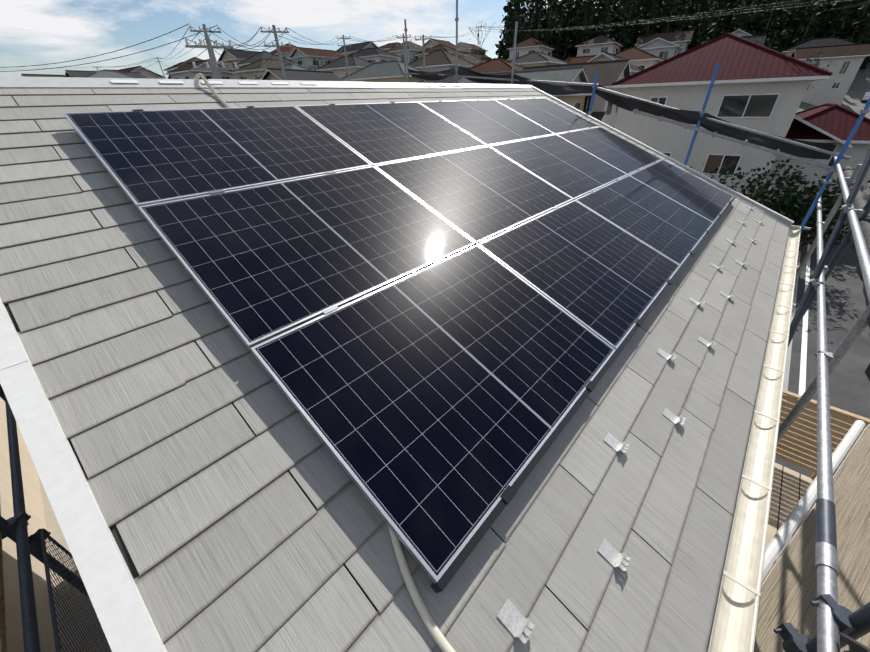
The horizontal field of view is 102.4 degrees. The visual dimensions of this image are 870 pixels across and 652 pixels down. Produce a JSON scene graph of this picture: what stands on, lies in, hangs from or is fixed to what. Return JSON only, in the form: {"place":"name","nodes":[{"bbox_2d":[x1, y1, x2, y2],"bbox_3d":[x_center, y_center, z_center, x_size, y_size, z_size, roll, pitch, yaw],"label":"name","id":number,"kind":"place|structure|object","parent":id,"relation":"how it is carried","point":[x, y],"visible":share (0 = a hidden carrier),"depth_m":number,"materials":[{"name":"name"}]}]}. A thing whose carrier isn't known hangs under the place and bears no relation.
{"place":"outdoors","nodes":[
{"label":"outdoors","id":0,"kind":"place"},
{"bbox_2d":[0,506,6,651],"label":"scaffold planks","id":1,"kind":"object","parent":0,"point":[3,646],"visible":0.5,"depth_m":1.74,"materials":[{"name":"grey metal"}]},
{"bbox_2d":[0,0,789,78],"label":"sky","id":2,"kind":"structure","parent":0,"point":[32,32],"materials":[{"name":"blue"}]},
{"bbox_2d":[0,149,869,651],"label":"painted scaffold pipes","id":3,"kind":"object","parent":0,"point":[824,533],"visible":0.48,"depth_m":2.10,"materials":[{"name":"metal"}]},
{"bbox_2d":[588,63,869,231],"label":"blue scaffold pipes","id":4,"kind":"object","parent":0,"point":[839,157],"visible":0.25,"depth_m":5.47,"materials":[{"name":"blue metal"}]},
{"bbox_2d":[775,232,860,477],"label":"asphalt yard","id":5,"kind":"structure","parent":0,"point":[794,467],"depth_m":8.53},
{"bbox_2d":[761,463,816,582],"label":"terrace paving","id":6,"kind":"structure","parent":5,"relation":"on","point":[790,487],"depth_m":7.63,"materials":[{"name":"tile"}]},
{"bbox_2d":[776,390,869,478],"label":"slatted fence","id":7,"kind":"object","parent":5,"relation":"on","point":[814,431],"visible":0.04,"depth_m":7.66,"materials":[{"name":"brown wood"}]},
{"bbox_2d":[786,103,869,220],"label":"house","id":8,"kind":"structure","parent":0,"point":[837,121],"depth_m":19.76,"materials":[{"name":"red metal"}]},
{"bbox_2d":[787,183,869,428],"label":"road asphalt","id":9,"kind":"structure","parent":0,"point":[849,381],"depth_m":12.44,"materials":[{"name":"grey asphalt"}]},
{"bbox_2d":[782,242,801,400],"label":"road kerbs","id":10,"kind":"structure","parent":9,"relation":"on","point":[787,370],"depth_m":11.85,"materials":[{"name":"concrete"}]},
{"bbox_2d":[798,235,810,399],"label":"road markings","id":11,"kind":"object","parent":9,"relation":"on","point":[802,382],"visible":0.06,"depth_m":12.08,"materials":[{"name":"paint"}]},
{"bbox_2d":[796,64,869,194],"bbox_3d":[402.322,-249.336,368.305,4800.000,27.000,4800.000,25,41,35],"label":"terrain","id":12,"kind":"structure","parent":0,"point":[859,88],"depth_m":78.77,"materials":[{"name":"soil"}]},
{"bbox_2d":[0,397,64,651],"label":"neighbour","id":13,"kind":"structure","parent":12,"relation":"on","point":[36,522],"depth_m":6.23,"materials":[{"name":"beige paint"}]},
{"bbox_2d":[21,74,64,76],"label":"house","id":14,"kind":"structure","parent":12,"relation":"on","point":[36,75],"depth_m":66.06,"materials":[{"name":"grey"}]},
{"bbox_2d":[38,475,110,651],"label":"side passage","id":15,"kind":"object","parent":12,"relation":"on","point":[53,527],"depth_m":6.35,"materials":[{"name":"concrete"}]},
{"bbox_2d":[65,70,147,78],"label":"house","id":16,"kind":"structure","parent":12,"relation":"on","point":[76,73],"depth_m":61.89,"materials":[{"name":"grey"}]},
{"bbox_2d":[83,70,136,77],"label":"house","id":17,"kind":"structure","parent":12,"relation":"on","point":[106,74],"depth_m":54.33,"materials":[{"name":"grey"}]},
{"bbox_2d":[117,66,165,78],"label":"house","id":18,"kind":"structure","parent":12,"relation":"on","point":[148,74],"depth_m":75.07,"materials":[{"name":"grey"}]},
{"bbox_2d":[163,62,181,71],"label":"house","id":19,"kind":"structure","parent":12,"relation":"on","point":[168,69],"depth_m":92.38,"materials":[{"name":"grey"}]},
{"bbox_2d":[171,57,201,68],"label":"house","id":20,"kind":"structure","parent":12,"relation":"on","point":[186,61],"depth_m":84.10,"materials":[{"name":"grey"}]},
{"bbox_2d":[165,59,233,78],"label":"house","id":21,"kind":"structure","parent":12,"relation":"on","point":[186,71],"depth_m":62.63,"materials":[{"name":"grey"}]},
{"bbox_2d":[217,49,258,78],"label":"house","id":22,"kind":"structure","parent":12,"relation":"on","point":[234,55],"depth_m":79.36,"materials":[{"name":"grey"}]},
{"bbox_2d":[231,58,289,79],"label":"house","id":23,"kind":"structure","parent":12,"relation":"on","point":[246,71],"depth_m":58.95,"materials":[{"name":"brown"}]},
{"bbox_2d":[237,50,297,79],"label":"house","id":24,"kind":"structure","parent":12,"relation":"on","point":[259,56],"depth_m":72.68,"materials":[{"name":"brown"}]},
{"bbox_2d":[254,63,309,79],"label":"house","id":25,"kind":"structure","parent":12,"relation":"on","point":[291,66],"depth_m":51.41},
{"bbox_2d":[270,44,296,59],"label":"house","id":26,"kind":"structure","parent":12,"relation":"on","point":[285,54],"depth_m":98.78,"materials":[{"name":"brown"}]},
{"bbox_2d":[260,68,343,80],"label":"house","id":27,"kind":"structure","parent":12,"relation":"on","point":[291,74],"depth_m":39.21,"materials":[{"name":"grey"}]},
{"bbox_2d":[288,47,342,69],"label":"house","id":28,"kind":"structure","parent":12,"relation":"on","point":[306,53],"depth_m":80.24,"materials":[{"name":"brown"}]},
{"bbox_2d":[315,55,371,77],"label":"house","id":29,"kind":"structure","parent":12,"relation":"on","point":[338,67],"depth_m":59.42,"materials":[{"name":"grey"}]},
{"bbox_2d":[336,42,379,55],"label":"house","id":30,"kind":"structure","parent":12,"relation":"on","point":[358,46],"depth_m":87.68,"materials":[{"name":"grey"}]},
{"bbox_2d":[348,47,399,62],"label":"house","id":31,"kind":"structure","parent":12,"relation":"on","point":[373,55],"depth_m":76.05,"materials":[{"name":"grey"}]},
{"bbox_2d":[341,60,423,82],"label":"house","id":32,"kind":"structure","parent":12,"relation":"on","point":[388,71],"depth_m":47.47,"materials":[{"name":"grey"}]},
{"bbox_2d":[95,20,670,82],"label":"utility poles","id":33,"kind":"object","parent":12,"relation":"on","point":[214,68],"visible":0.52,"depth_m":23.31,"materials":[{"name":"concrete"}]},
{"bbox_2d":[0,0,868,76],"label":"overhead wires","id":34,"kind":"object","parent":33,"relation":"hanging from","point":[571,28],"visible":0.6,"depth_m":23.53,"materials":[{"name":"black"}]},
{"bbox_2d":[379,42,400,50],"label":"house","id":35,"kind":"structure","parent":12,"relation":"on","point":[385,47],"depth_m":97.62,"materials":[{"name":"brown"}]},
{"bbox_2d":[386,41,425,63],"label":"house","id":36,"kind":"structure","parent":12,"relation":"on","point":[398,51],"depth_m":85.58,"materials":[{"name":"grey"}]},
{"bbox_2d":[417,74,460,82],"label":"house","id":37,"kind":"structure","parent":12,"relation":"on","point":[449,80],"depth_m":38.75,"materials":[{"name":"grey"}]},
{"bbox_2d":[414,44,467,58],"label":"house","id":38,"kind":"structure","parent":12,"relation":"on","point":[447,48],"depth_m":77.25,"materials":[{"name":"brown glass"}]},
{"bbox_2d":[422,39,459,48],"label":"house","id":39,"kind":"structure","parent":12,"relation":"on","point":[432,42],"depth_m":95.06,"materials":[{"name":"beige tile"}]},
{"bbox_2d":[408,49,475,71],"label":"house","id":40,"kind":"structure","parent":12,"relation":"on","point":[439,60],"depth_m":55.81,"materials":[{"name":"brown tile"}]},
{"bbox_2d":[458,42,486,54],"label":"house","id":41,"kind":"structure","parent":12,"relation":"on","point":[468,47],"depth_m":103.20,"materials":[{"name":"beige concrete"}]},
{"bbox_2d":[464,52,491,64],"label":"house","id":42,"kind":"structure","parent":12,"relation":"on","point":[476,59],"depth_m":85.75,"materials":[{"name":"brown glass"}]},
{"bbox_2d":[468,58,522,72],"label":"house","id":43,"kind":"structure","parent":12,"relation":"on","point":[494,65],"depth_m":47.24,"materials":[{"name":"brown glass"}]},
{"bbox_2d":[458,66,591,111],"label":"house roof","id":44,"kind":"structure","parent":12,"relation":"on","point":[576,74],"depth_m":31.43,"materials":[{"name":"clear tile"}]},
{"bbox_2d":[507,37,554,60],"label":"house","id":45,"kind":"structure","parent":12,"relation":"on","point":[527,46],"depth_m":81.55,"materials":[{"name":"brown glass"}]},
{"bbox_2d":[509,51,570,66],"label":"house","id":46,"kind":"structure","parent":12,"relation":"on","point":[535,58],"depth_m":54.34,"materials":[{"name":"grey glass"}]},
{"bbox_2d":[304,27,835,88],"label":"broadleaf trees","id":47,"kind":"object","parent":12,"relation":"on","point":[807,59],"visible":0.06,"depth_m":53.80,"materials":[{"name":"green plant"}]},
{"bbox_2d":[523,59,630,127],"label":"house","id":48,"kind":"structure","parent":12,"relation":"on","point":[609,74],"depth_m":34.60,"materials":[{"name":"grey tile"}]},
{"bbox_2d":[566,55,596,62],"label":"house","id":49,"kind":"structure","parent":12,"relation":"on","point":[580,59],"depth_m":75.79,"materials":[{"name":"brown glass"}]},
{"bbox_2d":[469,5,695,53],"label":"bare trees","id":50,"kind":"object","parent":12,"relation":"on","point":[554,26],"visible":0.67,"depth_m":86.76,"materials":[{"name":"brown plant"}]},
{"bbox_2d":[575,35,623,56],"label":"house","id":51,"kind":"structure","parent":12,"relation":"on","point":[597,45],"depth_m":80.72,"materials":[{"name":"beige concrete"}]},
{"bbox_2d":[588,51,641,74],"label":"house","id":52,"kind":"structure","parent":12,"relation":"on","point":[604,56],"depth_m":42.14,"materials":[{"name":"grey"}]},
{"bbox_2d":[404,0,869,651],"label":"scaffold galvanised pipes","id":53,"kind":"object","parent":12,"relation":"on","point":[828,574],"visible":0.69,"depth_m":2.31,"materials":[{"name":"silver metal"}]},
{"bbox_2d":[40,530,111,651],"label":"scaffold guard","id":54,"kind":"object","parent":53,"relation":"attached to","point":[57,637],"visible":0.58,"depth_m":2.02,"materials":[{"name":"paint"}]},
{"bbox_2d":[0,167,864,651],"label":"scaffold clamps","id":55,"kind":"object","parent":53,"relation":"attached to","point":[794,639],"visible":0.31,"depth_m":1.30,"materials":[{"name":"black metal"}]},
{"bbox_2d":[408,66,836,159],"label":"safety net","id":56,"kind":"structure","parent":53,"relation":"attached to","point":[678,115],"depth_m":6.21,"materials":[{"name":"black fabric"}]},
{"bbox_2d":[837,165,869,380],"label":"net bundle","id":57,"kind":"object","parent":53,"relation":"attached to","point":[861,200],"visible":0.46,"depth_m":2.99,"materials":[{"name":"grey fabric"}]},
{"bbox_2d":[838,632,869,651],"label":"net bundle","id":58,"kind":"object","parent":53,"relation":"attached to","point":[854,645],"visible":0.93,"depth_m":1.01,"materials":[{"name":"black fabric"}]},
{"bbox_2d":[614,46,663,69],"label":"house","id":59,"kind":"structure","parent":12,"relation":"on","point":[640,58],"depth_m":50.79,"materials":[{"name":"brown glass"}]},
{"bbox_2d":[637,37,683,59],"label":"house","id":60,"kind":"structure","parent":12,"relation":"on","point":[659,47],"depth_m":69.08,"materials":[{"name":"grey glass"}]},
{"bbox_2d":[635,30,693,53],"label":"house","id":61,"kind":"structure","parent":12,"relation":"on","point":[683,39],"depth_m":79.25,"materials":[{"name":"grey"}]},
{"bbox_2d":[493,0,869,71],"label":"trees","id":62,"kind":"object","parent":12,"relation":"on","point":[797,25],"visible":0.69,"depth_m":84.06,"materials":[{"name":"green plant"}]},
{"bbox_2d":[612,32,851,214],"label":"maroon house","id":63,"kind":"structure","parent":12,"relation":"on","point":[758,87],"depth_m":19.80,"materials":[{"name":"white paint"}]},
{"bbox_2d":[701,34,766,45],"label":"house","id":64,"kind":"structure","parent":12,"relation":"on","point":[760,39],"depth_m":60.74,"materials":[{"name":"grey"}]},
{"bbox_2d":[731,28,752,36],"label":"house","id":65,"kind":"structure","parent":12,"relation":"on","point":[740,33],"depth_m":68.25,"materials":[{"name":"grey"}]},
{"bbox_2d":[684,159,869,252],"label":"garden trees","id":66,"kind":"object","parent":12,"relation":"on","point":[790,204],"visible":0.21,"depth_m":15.48,"materials":[{"name":"green plant"}]},
{"bbox_2d":[754,420,869,651],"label":"neighboring building","id":67,"kind":"structure","parent":12,"relation":"on","point":[788,592],"depth_m":3.78,"materials":[{"name":"white"}]},
{"bbox_2d":[781,37,859,55],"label":"house","id":68,"kind":"structure","parent":12,"relation":"on","point":[824,41],"depth_m":68.76,"materials":[{"name":"brown tile"}]},
{"bbox_2d":[791,43,869,105],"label":"house","id":69,"kind":"structure","parent":12,"relation":"on","point":[844,69],"depth_m":59.65,"materials":[{"name":"white concrete"}]},
{"bbox_2d":[861,92,869,102],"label":"light van","id":70,"kind":"object","parent":12,"relation":"on","point":[866,97],"visible":0.9,"depth_m":71.39,"materials":[{"name":"white paint"}]},
{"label":"house walls","id":71,"kind":"object","parent":12,"relation":"on","visible":0},
{"bbox_2d":[4,89,790,649],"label":"roof deck","id":72,"kind":"structure","parent":71,"relation":"on","point":[118,537],"depth_m":1.26,"materials":[{"name":"grey"}]},
{"bbox_2d":[0,88,789,651],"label":"roof slates","id":73,"kind":"structure","parent":72,"relation":"on","point":[232,538],"depth_m":1.40,"materials":[{"name":"tile"}]},
{"bbox_2d":[0,298,166,651],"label":"rake flashing","id":74,"kind":"object","parent":73,"relation":"attached to","point":[123,614],"visible":1,"depth_m":1.04,"materials":[{"name":"white metal"}]},
{"bbox_2d":[194,73,230,107],"bbox_3d":[-1.964,-2.034,3.109,1.101,0.371,0.063,26,42,36],"label":"cable conduit","id":75,"kind":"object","parent":73,"relation":"on","point":[216,95],"depth_m":3.10,"materials":[{"name":"beige plastic"}]},
{"bbox_2d":[0,76,532,88],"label":"ridge cap","id":76,"kind":"object","parent":73,"relation":"on","point":[39,82],"visible":0.85,"depth_m":3.25,"materials":[{"name":"metal"}]},
{"bbox_2d":[110,80,495,85],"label":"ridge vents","id":77,"kind":"object","parent":76,"relation":"on","point":[203,82],"visible":0.9,"depth_m":3.26,"materials":[{"name":"white"}]},
{"bbox_2d":[388,527,455,651],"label":"conduit","id":78,"kind":"object","parent":73,"relation":"on","point":[435,632],"visible":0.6,"depth_m":1.11,"materials":[{"name":"beige plastic"}]},
{"bbox_2d":[133,98,734,592],"bbox_3d":[0.977,-1.563,3.630,3.170,1.359,6.389,25,41,35],"label":"solar panel mounting rail","id":79,"kind":"object","parent":73,"relation":"on","point":[507,496],"visible":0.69,"depth_m":1.50,"materials":[{"name":"silver metal"}]},
{"bbox_2d":[63,98,733,583],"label":"solar panel frames","id":80,"kind":"structure","parent":79,"relation":"on","point":[399,534],"depth_m":2.01,"materials":[{"name":"silver metal"}]},
{"bbox_2d":[67,98,732,575],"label":"solar panels","id":81,"kind":"object","parent":80,"relation":"in","point":[437,400],"visible":1,"depth_m":2.11,"materials":[{"name":"glass"}]},
{"bbox_2d":[209,127,656,313],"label":"panel clamps","id":82,"kind":"object","parent":80,"relation":"attached to","point":[330,309],"visible":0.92,"depth_m":2.19,"materials":[{"name":"silver metal"}]},
{"bbox_2d":[497,205,763,643],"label":"snow guards","id":83,"kind":"object","parent":73,"relation":"on","point":[513,620],"visible":1,"depth_m":1.37,"materials":[{"name":"silver metal"}]},
{"bbox_2d":[531,85,793,225],"bbox_3d":[3.576,-3.071,6.095,4.697,2.044,0.084,25,41,35],"label":"rake flashing","id":84,"kind":"object","parent":73,"relation":"attached to","point":[678,162],"visible":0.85,"depth_m":5.84,"materials":[{"name":"white metal"}]},
{"bbox_2d":[707,226,800,651],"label":"eave gutter","id":85,"kind":"object","parent":73,"relation":"attached to","point":[734,625],"visible":0.6,"depth_m":1.78,"materials":[{"name":"beige plastic"}]},
{"bbox_2d":[722,227,799,596],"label":"gutter brackets","id":86,"kind":"object","parent":85,"relation":"on","point":[742,583],"visible":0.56,"depth_m":1.81,"materials":[{"name":"silver metal"}]}
]}

